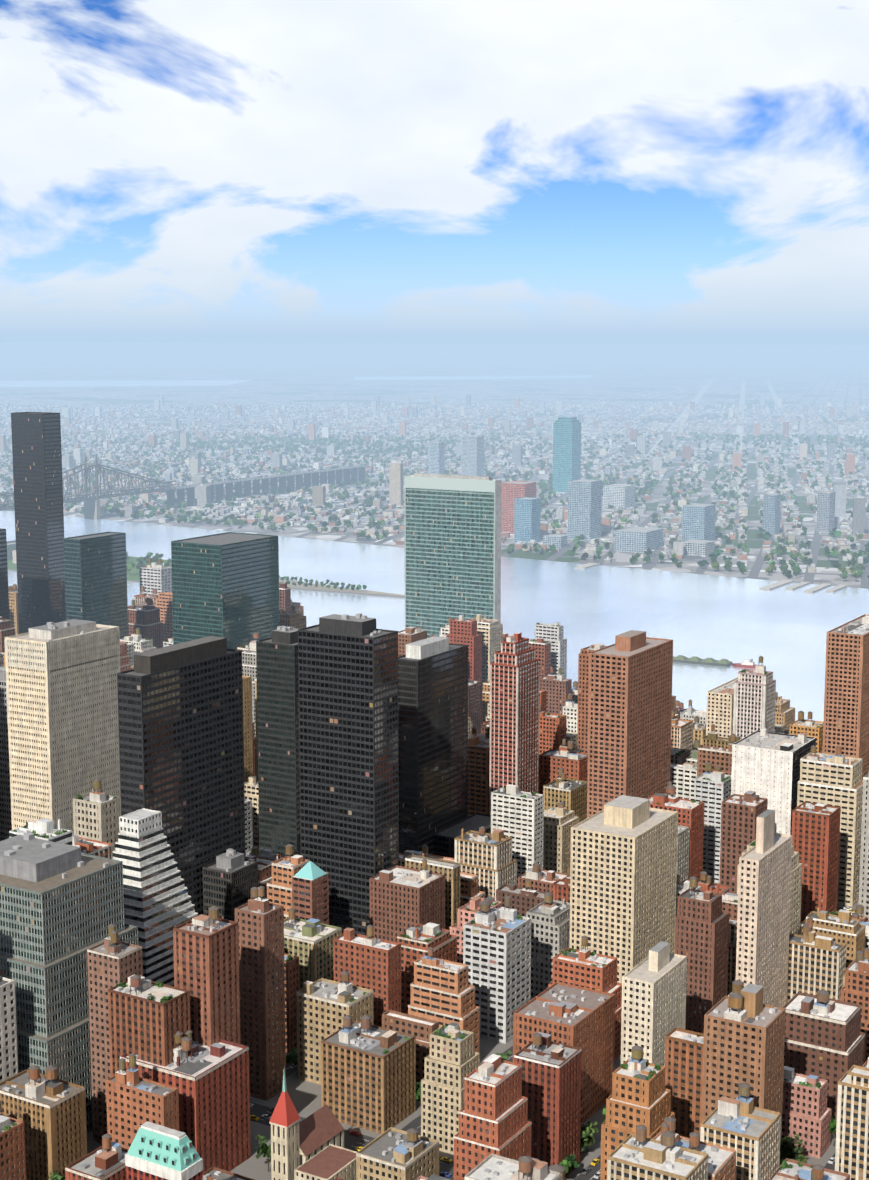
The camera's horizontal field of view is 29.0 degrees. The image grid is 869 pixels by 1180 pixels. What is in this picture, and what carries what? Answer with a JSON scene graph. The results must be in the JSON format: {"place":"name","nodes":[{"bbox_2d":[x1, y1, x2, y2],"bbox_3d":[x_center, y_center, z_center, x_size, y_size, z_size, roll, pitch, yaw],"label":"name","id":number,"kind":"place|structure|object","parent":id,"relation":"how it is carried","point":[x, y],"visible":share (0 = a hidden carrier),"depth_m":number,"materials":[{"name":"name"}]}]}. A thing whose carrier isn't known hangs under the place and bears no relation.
{"place":"outdoors","nodes":[
{"label":"outdoors","id":0,"kind":"place"},
{"bbox_2d":[7,556,404,597],"bbox_3d":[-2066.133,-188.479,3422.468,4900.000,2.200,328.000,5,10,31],"label":"island","id":1,"kind":"structure","parent":0,"point":[133,572],"depth_m":2199.12,"materials":[{"name":"green plant"}]},
{"bbox_2d":[7,540,15,562],"bbox_3d":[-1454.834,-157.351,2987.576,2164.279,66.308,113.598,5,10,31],"label":"roosevelt island buildings","id":2,"kind":"structure","parent":1,"relation":"on","point":[11,550],"depth_m":2458.84,"materials":[{"name":"white glass"}]},
{"bbox_2d":[0,342,868,1179],"bbox_3d":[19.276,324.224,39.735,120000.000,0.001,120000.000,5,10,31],"label":"ground","id":3,"kind":"structure","parent":0,"point":[626,374],"depth_m":9941.81,"materials":[{"name":"grey"}]},
{"bbox_2d":[0,454,368,519],"bbox_3d":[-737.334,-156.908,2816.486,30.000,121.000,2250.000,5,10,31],"label":"bridge","id":4,"kind":"structure","parent":3,"relation":"on","point":[92,510],"depth_m":3210.16,"materials":[{"name":"metal"}]},
{"bbox_2d":[0,412,868,1179],"bbox_3d":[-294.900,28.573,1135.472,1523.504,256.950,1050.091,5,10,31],"label":"city buildings","id":5,"kind":"structure","parent":3,"relation":"on","point":[328,810],"depth_m":828.86,"materials":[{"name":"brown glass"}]},
{"bbox_2d":[0,394,868,592],"bbox_3d":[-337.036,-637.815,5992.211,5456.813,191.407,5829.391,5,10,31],"label":"distant city buildings","id":6,"kind":"structure","parent":3,"relation":"on","point":[521,508],"depth_m":4039.05,"materials":[{"name":"grey concrete"}]},
{"bbox_2d":[87,846,857,1179],"bbox_3d":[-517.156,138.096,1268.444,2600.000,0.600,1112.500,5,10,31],"label":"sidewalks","id":7,"kind":"structure","parent":3,"relation":"on","point":[305,1098],"depth_m":701.10,"materials":[{"name":"grey concrete"}]},
{"bbox_2d":[250,883,855,1178],"bbox_3d":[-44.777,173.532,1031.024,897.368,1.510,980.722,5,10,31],"label":"trees","id":8,"kind":"object","parent":3,"relation":"on","point":[586,1170],"depth_m":673.83,"materials":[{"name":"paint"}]},
{"bbox_2d":[646,377,821,494],"bbox_3d":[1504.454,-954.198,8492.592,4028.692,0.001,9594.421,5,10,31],"label":"roads","id":9,"kind":"structure","parent":3,"relation":"on","point":[697,398],"depth_m":7131.86,"materials":[{"name":"grey asphalt"}]},
{"bbox_2d":[0,375,868,721],"bbox_3d":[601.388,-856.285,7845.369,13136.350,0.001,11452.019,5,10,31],"label":"river water","id":10,"kind":"structure","parent":0,"point":[782,631],"depth_m":2081.17,"materials":[{"name":"liquid"}]},
{"bbox_2d":[673,655,755,667],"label":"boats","id":11,"kind":"object","parent":10,"relation":"on","point":[747,663],"visible":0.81,"depth_m":1686.23,"materials":[{"name":"glass"}]},
{"bbox_2d":[0,0,868,344],"label":"sky","id":12,"kind":"structure","parent":0,"point":[172,171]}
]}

